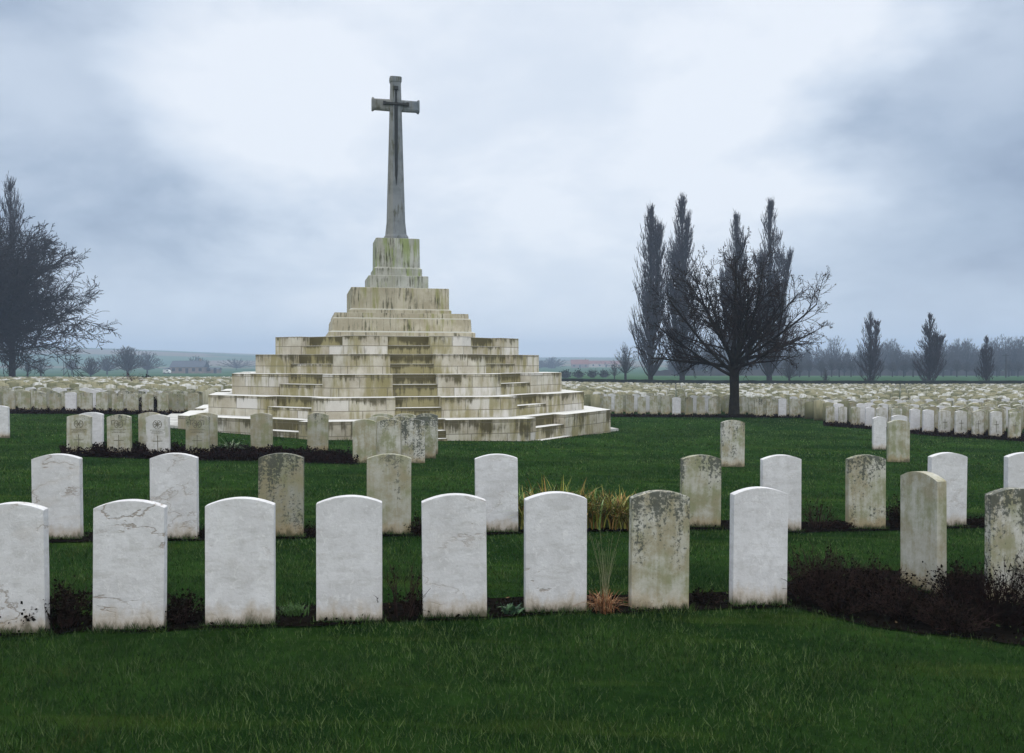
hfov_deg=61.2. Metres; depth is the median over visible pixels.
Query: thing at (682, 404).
headstone
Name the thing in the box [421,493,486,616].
headstone
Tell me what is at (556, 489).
iris clump
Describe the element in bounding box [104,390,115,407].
headstone
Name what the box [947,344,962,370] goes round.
woodland tree
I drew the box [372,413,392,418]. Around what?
headstone
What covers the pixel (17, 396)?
headstone
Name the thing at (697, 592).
weed sprigs
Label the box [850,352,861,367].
woodland tree
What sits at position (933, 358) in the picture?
poplar tree
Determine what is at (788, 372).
bare tree
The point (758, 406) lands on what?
headstone
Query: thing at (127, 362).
bare tree
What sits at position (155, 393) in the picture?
headstone
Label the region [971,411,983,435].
headstone
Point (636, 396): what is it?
headstone
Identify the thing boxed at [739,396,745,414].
headstone
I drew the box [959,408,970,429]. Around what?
headstone
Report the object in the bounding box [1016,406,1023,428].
headstone
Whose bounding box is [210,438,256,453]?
spiky plant
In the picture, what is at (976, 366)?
pollard willow
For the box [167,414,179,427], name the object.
paving
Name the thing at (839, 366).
pollard willow
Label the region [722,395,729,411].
headstone
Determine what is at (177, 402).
headstone
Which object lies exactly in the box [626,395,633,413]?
headstone
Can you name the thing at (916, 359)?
woodland tree
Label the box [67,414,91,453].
headstone
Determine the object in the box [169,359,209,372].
farmhouse
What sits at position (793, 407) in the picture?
headstone
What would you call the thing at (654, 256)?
poplar tree
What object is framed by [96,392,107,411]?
headstone
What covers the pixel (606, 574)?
dry stalks
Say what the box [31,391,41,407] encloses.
headstone
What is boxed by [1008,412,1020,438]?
headstone
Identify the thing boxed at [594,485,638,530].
iris clump
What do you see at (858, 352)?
woodland tree
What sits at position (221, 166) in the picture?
sky
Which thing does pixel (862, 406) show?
headstone
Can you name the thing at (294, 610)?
grass tuft
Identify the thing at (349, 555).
headstone
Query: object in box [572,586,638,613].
straw tuft
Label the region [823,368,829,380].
bare tree
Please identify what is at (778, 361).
woodland tree
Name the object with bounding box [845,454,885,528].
headstone
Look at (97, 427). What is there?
headstone
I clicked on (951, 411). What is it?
headstone
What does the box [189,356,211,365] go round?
bare tree
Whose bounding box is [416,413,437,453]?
headstone
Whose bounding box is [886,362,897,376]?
pollard willow
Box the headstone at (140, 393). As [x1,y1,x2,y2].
[134,391,143,409]
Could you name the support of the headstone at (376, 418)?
on the ground at (642, 691)
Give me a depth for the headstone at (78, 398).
31.00 m
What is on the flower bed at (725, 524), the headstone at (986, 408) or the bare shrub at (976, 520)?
the bare shrub at (976, 520)
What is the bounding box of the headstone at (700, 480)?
[680,454,721,526]
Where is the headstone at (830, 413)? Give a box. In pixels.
[826,406,834,422]
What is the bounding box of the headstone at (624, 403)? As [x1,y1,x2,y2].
[620,395,625,411]
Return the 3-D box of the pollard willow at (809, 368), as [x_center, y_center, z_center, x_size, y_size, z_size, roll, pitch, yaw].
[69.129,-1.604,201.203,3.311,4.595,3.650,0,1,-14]
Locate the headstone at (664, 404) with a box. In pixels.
[661,396,668,414]
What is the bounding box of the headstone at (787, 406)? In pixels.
[786,399,788,414]
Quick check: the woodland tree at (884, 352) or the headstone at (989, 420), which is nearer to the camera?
the headstone at (989, 420)
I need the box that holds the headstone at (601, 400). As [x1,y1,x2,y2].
[598,394,603,407]
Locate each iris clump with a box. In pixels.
[508,480,565,528]
[519,473,604,507]
[562,484,623,529]
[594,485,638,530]
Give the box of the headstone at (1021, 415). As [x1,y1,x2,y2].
[1008,409,1021,432]
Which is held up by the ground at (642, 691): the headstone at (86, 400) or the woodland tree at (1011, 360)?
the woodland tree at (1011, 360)
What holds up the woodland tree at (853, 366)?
on the ground at (642, 691)
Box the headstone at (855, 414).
[851,407,859,424]
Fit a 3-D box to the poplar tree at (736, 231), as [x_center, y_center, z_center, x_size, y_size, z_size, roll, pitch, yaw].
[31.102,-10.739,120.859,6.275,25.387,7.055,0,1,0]
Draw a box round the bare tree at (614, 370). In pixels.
[610,363,619,378]
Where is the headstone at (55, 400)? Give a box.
[50,392,61,410]
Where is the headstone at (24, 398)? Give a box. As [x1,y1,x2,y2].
[18,391,30,409]
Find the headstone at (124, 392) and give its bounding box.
[118,390,129,408]
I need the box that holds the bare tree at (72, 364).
[66,360,77,374]
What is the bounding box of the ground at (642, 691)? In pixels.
[0,347,1023,752]
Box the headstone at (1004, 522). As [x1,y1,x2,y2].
[985,487,1023,604]
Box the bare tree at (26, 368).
[18,353,37,376]
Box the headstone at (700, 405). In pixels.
[696,396,704,414]
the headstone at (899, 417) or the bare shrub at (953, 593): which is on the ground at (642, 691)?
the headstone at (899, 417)
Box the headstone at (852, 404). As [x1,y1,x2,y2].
[848,402,858,422]
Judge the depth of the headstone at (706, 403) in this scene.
38.34 m
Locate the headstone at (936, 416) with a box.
[931,406,938,428]
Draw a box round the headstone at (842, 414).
[838,406,846,423]
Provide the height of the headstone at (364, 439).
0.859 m
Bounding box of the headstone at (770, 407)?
[766,399,773,415]
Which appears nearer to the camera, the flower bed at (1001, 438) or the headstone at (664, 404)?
the flower bed at (1001, 438)
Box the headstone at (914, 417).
[909,409,919,430]
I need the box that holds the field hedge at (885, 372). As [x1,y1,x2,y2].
[654,369,1023,375]
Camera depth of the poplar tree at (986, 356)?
111.89 m
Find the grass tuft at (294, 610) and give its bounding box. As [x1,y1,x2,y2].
[276,601,314,616]
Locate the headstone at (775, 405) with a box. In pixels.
[773,397,780,413]
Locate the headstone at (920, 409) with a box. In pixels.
[911,407,921,428]
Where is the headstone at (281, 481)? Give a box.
[258,453,303,535]
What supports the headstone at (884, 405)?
on the ground at (642, 691)
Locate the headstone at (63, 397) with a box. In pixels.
[60,391,69,407]
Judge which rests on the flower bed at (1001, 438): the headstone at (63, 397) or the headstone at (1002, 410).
the headstone at (1002, 410)
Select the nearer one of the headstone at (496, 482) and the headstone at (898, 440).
the headstone at (496, 482)
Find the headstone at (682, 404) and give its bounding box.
[679,396,685,412]
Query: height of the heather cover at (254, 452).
0.350 m
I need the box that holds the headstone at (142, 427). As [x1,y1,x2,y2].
[138,412,158,445]
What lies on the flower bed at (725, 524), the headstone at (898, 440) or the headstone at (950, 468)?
the headstone at (950, 468)
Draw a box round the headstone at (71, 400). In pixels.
[65,392,76,410]
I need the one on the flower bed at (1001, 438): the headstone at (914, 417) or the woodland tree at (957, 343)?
the headstone at (914, 417)
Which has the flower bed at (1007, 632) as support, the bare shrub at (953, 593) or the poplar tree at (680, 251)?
the bare shrub at (953, 593)
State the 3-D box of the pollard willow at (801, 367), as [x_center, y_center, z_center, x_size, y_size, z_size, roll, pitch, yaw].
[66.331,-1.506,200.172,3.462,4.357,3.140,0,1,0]
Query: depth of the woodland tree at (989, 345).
243.92 m
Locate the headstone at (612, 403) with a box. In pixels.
[608,394,615,411]
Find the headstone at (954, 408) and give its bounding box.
[945,407,955,427]
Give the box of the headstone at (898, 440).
[887,420,909,461]
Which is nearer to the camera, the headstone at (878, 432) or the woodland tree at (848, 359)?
the headstone at (878, 432)
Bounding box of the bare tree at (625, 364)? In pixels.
[610,342,635,379]
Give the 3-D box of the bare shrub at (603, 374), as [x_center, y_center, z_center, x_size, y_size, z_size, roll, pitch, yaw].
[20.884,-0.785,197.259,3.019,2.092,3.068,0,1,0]
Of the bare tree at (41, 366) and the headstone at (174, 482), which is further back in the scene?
the bare tree at (41, 366)
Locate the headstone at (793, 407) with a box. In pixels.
[789,398,797,416]
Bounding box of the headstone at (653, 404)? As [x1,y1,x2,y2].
[650,395,657,414]
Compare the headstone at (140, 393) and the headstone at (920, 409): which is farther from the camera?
the headstone at (140, 393)
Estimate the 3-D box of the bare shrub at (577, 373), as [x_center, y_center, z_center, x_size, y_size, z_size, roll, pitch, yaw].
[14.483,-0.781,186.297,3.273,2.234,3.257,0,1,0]
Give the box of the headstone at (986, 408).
[978,406,990,410]
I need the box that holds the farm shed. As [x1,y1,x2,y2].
[206,367,221,372]
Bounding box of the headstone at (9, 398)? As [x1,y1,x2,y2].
[3,390,15,408]
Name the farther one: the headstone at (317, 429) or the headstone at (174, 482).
the headstone at (317, 429)
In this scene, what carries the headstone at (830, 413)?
on the flower bed at (1001, 438)
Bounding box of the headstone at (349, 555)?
[316,495,381,620]
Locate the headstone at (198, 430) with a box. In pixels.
[186,414,209,452]
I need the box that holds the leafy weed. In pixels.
[500,603,529,616]
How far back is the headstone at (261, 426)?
16.46 m
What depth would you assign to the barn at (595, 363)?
635.89 m
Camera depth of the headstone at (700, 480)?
9.22 m
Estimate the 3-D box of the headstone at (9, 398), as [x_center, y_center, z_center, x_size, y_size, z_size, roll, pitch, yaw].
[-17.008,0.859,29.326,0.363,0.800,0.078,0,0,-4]
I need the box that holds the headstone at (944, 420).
[938,410,950,432]
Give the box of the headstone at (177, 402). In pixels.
[172,394,183,412]
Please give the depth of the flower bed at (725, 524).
9.12 m
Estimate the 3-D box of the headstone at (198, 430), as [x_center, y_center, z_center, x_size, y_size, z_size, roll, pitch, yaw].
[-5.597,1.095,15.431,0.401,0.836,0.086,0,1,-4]
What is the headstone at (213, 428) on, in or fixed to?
on the flower bed at (219, 459)
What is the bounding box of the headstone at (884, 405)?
[878,403,887,421]
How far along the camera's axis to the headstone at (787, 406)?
38.32 m
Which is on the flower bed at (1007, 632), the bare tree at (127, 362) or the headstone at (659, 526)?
the headstone at (659, 526)
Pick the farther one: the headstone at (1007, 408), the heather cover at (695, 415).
the heather cover at (695, 415)
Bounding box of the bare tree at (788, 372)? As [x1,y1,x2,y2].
[778,351,801,379]
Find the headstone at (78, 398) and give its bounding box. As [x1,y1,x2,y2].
[75,391,84,407]
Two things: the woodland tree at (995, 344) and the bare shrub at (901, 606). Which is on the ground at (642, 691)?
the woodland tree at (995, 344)
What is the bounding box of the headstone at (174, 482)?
[150,453,198,538]
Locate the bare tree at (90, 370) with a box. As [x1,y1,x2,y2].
[80,356,100,376]
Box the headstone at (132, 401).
[127,393,138,411]
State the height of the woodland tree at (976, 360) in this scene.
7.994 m
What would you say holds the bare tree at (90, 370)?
on the ground at (642, 691)
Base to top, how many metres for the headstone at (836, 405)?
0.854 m
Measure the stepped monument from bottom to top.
10.850 m
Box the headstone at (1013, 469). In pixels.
[1004,452,1023,487]
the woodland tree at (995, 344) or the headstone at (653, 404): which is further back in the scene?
the woodland tree at (995, 344)
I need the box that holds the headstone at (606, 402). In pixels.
[603,396,610,409]
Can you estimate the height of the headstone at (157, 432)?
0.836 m
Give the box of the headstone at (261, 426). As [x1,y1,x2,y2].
[250,413,272,448]
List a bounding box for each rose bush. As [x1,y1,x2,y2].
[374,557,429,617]
[801,498,837,529]
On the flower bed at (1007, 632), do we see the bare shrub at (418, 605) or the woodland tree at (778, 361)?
the bare shrub at (418, 605)
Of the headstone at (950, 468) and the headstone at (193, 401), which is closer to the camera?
the headstone at (950, 468)
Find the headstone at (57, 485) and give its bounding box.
[31,453,83,538]
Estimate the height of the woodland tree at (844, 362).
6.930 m
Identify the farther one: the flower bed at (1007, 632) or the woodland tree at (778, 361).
the woodland tree at (778, 361)
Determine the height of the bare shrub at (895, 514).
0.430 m
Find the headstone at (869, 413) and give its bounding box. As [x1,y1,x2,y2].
[865,407,874,426]
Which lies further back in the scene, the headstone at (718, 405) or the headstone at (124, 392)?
the headstone at (718, 405)
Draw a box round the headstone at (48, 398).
[46,391,56,407]
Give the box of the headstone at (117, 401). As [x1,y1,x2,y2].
[112,393,123,411]
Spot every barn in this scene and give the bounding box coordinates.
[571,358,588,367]
[589,361,620,366]
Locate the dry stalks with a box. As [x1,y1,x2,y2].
[590,523,622,599]
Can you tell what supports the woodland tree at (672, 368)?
on the ground at (642, 691)
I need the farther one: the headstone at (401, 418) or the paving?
the paving
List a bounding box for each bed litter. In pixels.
[52,517,979,542]
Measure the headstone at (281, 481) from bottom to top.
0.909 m
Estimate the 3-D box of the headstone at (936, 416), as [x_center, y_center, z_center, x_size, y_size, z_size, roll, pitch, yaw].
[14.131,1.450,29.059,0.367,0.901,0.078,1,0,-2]
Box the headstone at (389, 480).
[367,453,410,533]
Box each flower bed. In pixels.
[0,568,1023,644]
[11,410,169,414]
[49,518,984,541]
[60,450,356,463]
[611,415,803,417]
[825,423,1023,440]
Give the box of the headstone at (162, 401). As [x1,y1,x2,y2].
[157,393,168,412]
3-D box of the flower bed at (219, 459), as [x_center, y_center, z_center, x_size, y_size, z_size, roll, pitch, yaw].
[-5.407,1.401,15.418,5.660,0.122,1.804,0,1,0]
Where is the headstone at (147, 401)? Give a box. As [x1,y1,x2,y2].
[142,393,153,411]
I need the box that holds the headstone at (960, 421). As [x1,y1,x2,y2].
[954,410,966,434]
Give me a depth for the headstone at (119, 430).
15.17 m
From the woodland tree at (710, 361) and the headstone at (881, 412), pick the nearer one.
the headstone at (881, 412)
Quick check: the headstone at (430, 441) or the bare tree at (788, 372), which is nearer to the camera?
the headstone at (430, 441)
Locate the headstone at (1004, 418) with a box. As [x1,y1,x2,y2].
[997,408,1005,430]
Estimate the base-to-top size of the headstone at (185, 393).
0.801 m
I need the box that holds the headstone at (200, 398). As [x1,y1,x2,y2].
[192,391,202,405]
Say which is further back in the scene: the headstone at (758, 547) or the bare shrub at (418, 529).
the bare shrub at (418, 529)
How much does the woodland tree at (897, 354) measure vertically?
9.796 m
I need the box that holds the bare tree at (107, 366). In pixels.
[92,355,119,374]
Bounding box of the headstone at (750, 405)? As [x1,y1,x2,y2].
[748,397,755,414]
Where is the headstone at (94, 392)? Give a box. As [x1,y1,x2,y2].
[89,390,100,407]
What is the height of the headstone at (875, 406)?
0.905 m
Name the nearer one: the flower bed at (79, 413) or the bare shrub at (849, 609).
the bare shrub at (849, 609)
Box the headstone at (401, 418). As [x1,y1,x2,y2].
[390,416,411,421]
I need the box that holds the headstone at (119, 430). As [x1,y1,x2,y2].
[107,414,131,451]
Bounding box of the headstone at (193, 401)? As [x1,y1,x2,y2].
[188,393,198,410]
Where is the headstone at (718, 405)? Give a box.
[715,397,720,413]
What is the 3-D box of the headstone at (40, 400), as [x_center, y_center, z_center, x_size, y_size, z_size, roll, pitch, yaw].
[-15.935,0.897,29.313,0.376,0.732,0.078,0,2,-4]
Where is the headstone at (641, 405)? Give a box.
[638,397,645,413]
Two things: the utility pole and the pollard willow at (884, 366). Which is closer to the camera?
the utility pole
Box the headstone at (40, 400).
[34,392,46,409]
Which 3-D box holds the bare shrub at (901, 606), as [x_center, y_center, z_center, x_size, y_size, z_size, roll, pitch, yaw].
[2.624,1.500,5.865,0.735,0.333,0.695,0,1,0]
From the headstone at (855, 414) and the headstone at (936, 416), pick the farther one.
the headstone at (855, 414)
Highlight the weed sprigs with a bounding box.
[81,569,1023,640]
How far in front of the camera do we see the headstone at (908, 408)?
30.10 m
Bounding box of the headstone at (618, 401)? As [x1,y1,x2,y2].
[614,395,622,413]
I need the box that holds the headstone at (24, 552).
[0,502,49,634]
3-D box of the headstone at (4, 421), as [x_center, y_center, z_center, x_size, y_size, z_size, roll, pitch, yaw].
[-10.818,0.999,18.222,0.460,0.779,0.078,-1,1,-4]
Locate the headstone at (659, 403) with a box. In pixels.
[657,395,660,412]
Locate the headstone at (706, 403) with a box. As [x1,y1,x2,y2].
[703,395,709,413]
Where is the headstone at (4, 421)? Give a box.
[0,405,9,437]
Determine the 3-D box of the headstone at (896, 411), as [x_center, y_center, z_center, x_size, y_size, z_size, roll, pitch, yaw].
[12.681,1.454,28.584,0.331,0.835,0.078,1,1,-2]
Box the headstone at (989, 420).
[988,410,1001,435]
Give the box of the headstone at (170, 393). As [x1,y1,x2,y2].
[162,391,172,409]
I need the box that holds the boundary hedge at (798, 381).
[562,378,1023,385]
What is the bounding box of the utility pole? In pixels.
[1003,354,1008,377]
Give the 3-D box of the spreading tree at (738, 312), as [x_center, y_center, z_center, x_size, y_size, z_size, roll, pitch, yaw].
[9.446,-2.177,36.820,9.207,8.289,8.691,-1,1,-41]
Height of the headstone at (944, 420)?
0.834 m
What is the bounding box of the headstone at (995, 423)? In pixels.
[990,411,1001,436]
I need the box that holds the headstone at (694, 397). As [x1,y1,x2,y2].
[690,395,697,413]
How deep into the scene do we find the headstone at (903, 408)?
29.03 m
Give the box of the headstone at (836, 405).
[833,403,843,422]
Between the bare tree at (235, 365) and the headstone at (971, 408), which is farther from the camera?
the bare tree at (235, 365)
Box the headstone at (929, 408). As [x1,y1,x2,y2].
[923,406,934,430]
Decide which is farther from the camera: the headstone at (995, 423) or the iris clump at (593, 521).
the headstone at (995, 423)
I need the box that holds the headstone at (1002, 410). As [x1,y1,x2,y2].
[993,409,1003,433]
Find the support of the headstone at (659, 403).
on the ground at (642, 691)
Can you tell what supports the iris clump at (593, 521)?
on the flower bed at (725, 524)
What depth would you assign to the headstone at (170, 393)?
31.04 m
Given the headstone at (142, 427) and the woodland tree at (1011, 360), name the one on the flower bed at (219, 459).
the headstone at (142, 427)
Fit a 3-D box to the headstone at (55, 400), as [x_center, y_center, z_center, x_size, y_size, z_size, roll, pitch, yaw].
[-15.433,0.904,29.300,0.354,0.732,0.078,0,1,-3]
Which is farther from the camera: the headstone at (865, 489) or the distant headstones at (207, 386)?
the distant headstones at (207, 386)
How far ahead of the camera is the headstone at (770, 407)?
36.32 m
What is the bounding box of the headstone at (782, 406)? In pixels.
[778,398,785,416]
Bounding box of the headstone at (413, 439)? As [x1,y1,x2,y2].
[401,419,424,462]
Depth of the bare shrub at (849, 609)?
5.93 m
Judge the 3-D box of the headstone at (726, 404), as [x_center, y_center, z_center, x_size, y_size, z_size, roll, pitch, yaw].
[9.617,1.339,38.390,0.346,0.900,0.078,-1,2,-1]
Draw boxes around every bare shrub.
[0,596,60,623]
[20,575,92,629]
[118,370,149,380]
[139,391,156,409]
[165,588,204,624]
[198,524,204,537]
[304,521,315,535]
[393,590,429,615]
[403,514,421,535]
[559,369,573,377]
[573,368,586,377]
[587,369,598,377]
[598,370,610,376]
[693,587,726,605]
[781,535,866,606]
[808,584,877,616]
[820,519,856,530]
[823,553,926,605]
[846,573,955,622]
[886,494,899,527]
[904,586,1010,634]
[909,556,998,601]
[951,550,1023,629]
[967,514,984,526]
[984,548,1023,606]
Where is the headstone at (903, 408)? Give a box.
[894,406,905,415]
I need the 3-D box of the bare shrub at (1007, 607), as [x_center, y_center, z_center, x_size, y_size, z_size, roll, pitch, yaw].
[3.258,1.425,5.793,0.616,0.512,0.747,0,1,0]
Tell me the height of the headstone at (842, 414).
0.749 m
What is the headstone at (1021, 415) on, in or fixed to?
on the flower bed at (1001, 438)
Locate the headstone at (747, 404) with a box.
[746,397,750,412]
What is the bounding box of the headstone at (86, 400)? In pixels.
[80,392,92,409]
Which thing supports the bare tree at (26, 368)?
on the ground at (642, 691)
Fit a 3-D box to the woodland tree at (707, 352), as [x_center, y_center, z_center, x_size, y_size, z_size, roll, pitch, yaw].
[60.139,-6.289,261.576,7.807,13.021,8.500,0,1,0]
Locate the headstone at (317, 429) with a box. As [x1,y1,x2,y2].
[307,413,328,450]
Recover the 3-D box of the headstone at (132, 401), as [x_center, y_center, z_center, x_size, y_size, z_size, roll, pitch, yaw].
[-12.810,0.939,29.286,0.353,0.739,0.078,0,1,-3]
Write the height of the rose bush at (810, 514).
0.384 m
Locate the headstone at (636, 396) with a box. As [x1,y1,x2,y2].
[633,394,639,411]
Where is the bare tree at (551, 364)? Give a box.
[539,357,566,368]
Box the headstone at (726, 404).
[725,397,729,413]
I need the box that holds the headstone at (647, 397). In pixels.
[643,395,649,412]
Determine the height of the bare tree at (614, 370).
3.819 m
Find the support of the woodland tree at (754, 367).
on the ground at (642, 691)
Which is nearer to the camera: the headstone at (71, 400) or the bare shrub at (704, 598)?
the bare shrub at (704, 598)
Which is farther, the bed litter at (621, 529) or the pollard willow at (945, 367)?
the pollard willow at (945, 367)
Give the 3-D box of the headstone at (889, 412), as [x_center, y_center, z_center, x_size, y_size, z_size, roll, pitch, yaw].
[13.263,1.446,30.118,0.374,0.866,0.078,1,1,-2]
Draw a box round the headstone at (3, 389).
[1,388,11,405]
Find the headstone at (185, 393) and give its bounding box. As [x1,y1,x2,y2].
[177,391,187,410]
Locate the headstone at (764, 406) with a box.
[760,398,767,414]
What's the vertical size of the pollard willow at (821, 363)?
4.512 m
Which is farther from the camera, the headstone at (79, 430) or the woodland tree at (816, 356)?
the woodland tree at (816, 356)
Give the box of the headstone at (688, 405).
[685,397,692,415]
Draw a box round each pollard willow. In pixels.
[794,361,806,376]
[802,360,816,376]
[814,360,826,376]
[825,358,837,376]
[832,358,847,376]
[843,359,857,376]
[876,362,886,376]
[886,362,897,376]
[897,359,909,376]
[904,358,922,376]
[939,359,950,376]
[971,362,979,376]
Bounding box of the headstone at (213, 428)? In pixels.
[195,412,217,448]
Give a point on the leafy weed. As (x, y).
(512, 608)
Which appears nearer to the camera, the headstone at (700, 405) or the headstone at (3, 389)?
the headstone at (3, 389)
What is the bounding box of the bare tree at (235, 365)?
[218,358,255,369]
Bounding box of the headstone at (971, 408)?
[962,407,972,429]
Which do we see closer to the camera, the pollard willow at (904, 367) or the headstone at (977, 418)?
the headstone at (977, 418)
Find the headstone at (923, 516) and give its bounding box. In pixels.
[900,471,946,593]
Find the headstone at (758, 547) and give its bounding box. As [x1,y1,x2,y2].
[729,486,787,604]
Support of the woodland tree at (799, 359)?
on the ground at (642, 691)
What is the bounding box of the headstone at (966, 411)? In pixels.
[955,409,967,426]
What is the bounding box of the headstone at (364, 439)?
[352,419,375,462]
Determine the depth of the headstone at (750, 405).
38.37 m
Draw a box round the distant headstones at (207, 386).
[0,376,1023,420]
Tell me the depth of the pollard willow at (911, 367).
203.32 m
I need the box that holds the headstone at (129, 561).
[93,499,167,631]
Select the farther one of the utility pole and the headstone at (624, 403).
the utility pole
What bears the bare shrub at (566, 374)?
on the ground at (642, 691)
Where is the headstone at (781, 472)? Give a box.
[760,454,800,530]
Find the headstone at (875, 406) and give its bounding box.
[871,404,882,416]
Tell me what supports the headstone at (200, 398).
on the ground at (642, 691)
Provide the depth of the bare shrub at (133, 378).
56.93 m
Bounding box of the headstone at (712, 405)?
[708,398,716,414]
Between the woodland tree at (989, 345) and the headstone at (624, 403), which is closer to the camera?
the headstone at (624, 403)
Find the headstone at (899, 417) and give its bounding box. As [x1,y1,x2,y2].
[891,415,906,420]
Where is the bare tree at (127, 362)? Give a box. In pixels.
[109,345,145,375]
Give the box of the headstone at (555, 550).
[524,491,586,612]
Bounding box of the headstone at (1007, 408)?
[1005,407,1010,428]
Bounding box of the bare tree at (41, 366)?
[32,357,53,375]
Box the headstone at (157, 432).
[146,414,170,453]
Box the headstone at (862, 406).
[856,403,866,424]
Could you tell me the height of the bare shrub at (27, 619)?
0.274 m
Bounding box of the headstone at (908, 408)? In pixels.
[905,406,912,421]
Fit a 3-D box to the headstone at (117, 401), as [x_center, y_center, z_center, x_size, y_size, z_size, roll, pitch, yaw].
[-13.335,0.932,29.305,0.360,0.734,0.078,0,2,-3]
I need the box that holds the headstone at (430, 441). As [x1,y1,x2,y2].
[413,416,435,457]
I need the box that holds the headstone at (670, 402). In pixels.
[668,395,673,412]
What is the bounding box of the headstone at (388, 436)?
[377,419,400,454]
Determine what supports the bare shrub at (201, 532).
on the flower bed at (725, 524)
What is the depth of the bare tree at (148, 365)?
329.44 m
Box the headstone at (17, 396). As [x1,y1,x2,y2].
[14,389,22,405]
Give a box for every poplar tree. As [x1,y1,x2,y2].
[0,171,41,376]
[628,203,674,378]
[661,192,707,379]
[714,208,755,374]
[750,195,796,379]
[852,310,886,380]
[912,313,946,380]
[974,336,995,380]
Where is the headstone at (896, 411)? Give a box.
[891,408,901,415]
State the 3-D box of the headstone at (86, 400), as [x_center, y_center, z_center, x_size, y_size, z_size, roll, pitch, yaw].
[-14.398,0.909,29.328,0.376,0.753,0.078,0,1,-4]
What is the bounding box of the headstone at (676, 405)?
[672,397,680,414]
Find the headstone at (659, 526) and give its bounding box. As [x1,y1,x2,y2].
[628,490,689,610]
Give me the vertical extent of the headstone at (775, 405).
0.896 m
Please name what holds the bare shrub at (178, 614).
on the flower bed at (1007, 632)
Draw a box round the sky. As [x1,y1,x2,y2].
[0,0,1023,359]
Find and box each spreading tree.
[0,207,121,376]
[633,227,835,415]
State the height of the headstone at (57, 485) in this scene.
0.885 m
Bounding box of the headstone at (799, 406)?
[798,399,801,414]
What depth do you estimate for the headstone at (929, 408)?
27.99 m
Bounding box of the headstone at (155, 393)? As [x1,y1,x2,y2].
[147,391,158,409]
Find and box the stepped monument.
[178,76,610,440]
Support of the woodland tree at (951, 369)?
on the ground at (642, 691)
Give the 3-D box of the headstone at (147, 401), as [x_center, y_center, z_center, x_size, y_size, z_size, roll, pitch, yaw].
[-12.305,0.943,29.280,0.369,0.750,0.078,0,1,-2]
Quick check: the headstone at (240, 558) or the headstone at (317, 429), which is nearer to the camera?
the headstone at (240, 558)
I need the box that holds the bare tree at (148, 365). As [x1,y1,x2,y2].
[135,351,165,373]
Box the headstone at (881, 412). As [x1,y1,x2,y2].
[876,407,886,426]
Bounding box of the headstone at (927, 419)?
[922,409,933,431]
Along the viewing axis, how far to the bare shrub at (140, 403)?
30.38 m
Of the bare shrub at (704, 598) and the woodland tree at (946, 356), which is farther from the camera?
the woodland tree at (946, 356)
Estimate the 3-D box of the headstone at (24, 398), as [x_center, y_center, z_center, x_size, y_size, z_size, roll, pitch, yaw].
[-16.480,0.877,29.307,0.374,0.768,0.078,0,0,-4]
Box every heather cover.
[10,405,184,414]
[59,441,359,464]
[611,412,803,417]
[823,420,1023,440]
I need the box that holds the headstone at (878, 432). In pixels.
[872,416,885,449]
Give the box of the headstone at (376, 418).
[367,416,388,454]
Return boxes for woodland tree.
[664,360,676,375]
[701,335,722,368]
[705,347,716,375]
[750,359,760,369]
[764,349,784,368]
[783,350,801,375]
[787,346,808,375]
[796,351,806,375]
[802,346,813,364]
[808,347,826,368]
[813,353,828,371]
[822,336,845,363]
[837,354,850,375]
[844,349,851,364]
[849,357,856,375]
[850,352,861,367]
[856,345,864,361]
[878,342,889,364]
[880,339,902,368]
[884,343,905,375]
[898,352,912,375]
[908,352,923,375]
[939,340,956,370]
[946,344,960,375]
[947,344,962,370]
[948,338,978,368]
[949,338,964,368]
[970,350,982,375]
[976,341,1004,375]
[987,336,1000,356]
[993,345,1009,375]
[995,334,1023,366]
[1002,347,1022,375]
[1006,339,1023,375]
[1009,336,1023,368]
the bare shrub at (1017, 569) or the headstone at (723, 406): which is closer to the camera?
the bare shrub at (1017, 569)
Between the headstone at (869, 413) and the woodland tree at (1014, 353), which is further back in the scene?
the woodland tree at (1014, 353)
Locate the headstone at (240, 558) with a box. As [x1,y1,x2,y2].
[205,497,275,624]
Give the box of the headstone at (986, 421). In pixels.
[976,409,987,430]
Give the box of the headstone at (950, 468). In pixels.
[928,452,966,525]
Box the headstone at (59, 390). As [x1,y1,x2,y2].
[56,388,66,392]
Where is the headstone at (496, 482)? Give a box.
[475,454,517,531]
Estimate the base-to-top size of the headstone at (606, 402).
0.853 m
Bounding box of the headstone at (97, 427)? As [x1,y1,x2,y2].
[82,412,103,446]
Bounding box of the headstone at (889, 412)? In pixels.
[888,406,895,421]
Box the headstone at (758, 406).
[754,399,762,415]
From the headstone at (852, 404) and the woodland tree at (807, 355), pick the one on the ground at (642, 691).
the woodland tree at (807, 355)
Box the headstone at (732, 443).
[720,420,744,466]
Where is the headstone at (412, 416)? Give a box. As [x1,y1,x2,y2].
[394,413,415,418]
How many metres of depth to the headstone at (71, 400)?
29.28 m
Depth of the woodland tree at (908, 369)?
244.81 m
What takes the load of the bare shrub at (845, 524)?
on the flower bed at (725, 524)
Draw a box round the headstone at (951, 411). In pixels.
[941,408,952,430]
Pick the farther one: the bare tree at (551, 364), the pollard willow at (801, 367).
the bare tree at (551, 364)
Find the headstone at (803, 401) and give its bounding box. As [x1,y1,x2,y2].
[801,399,808,416]

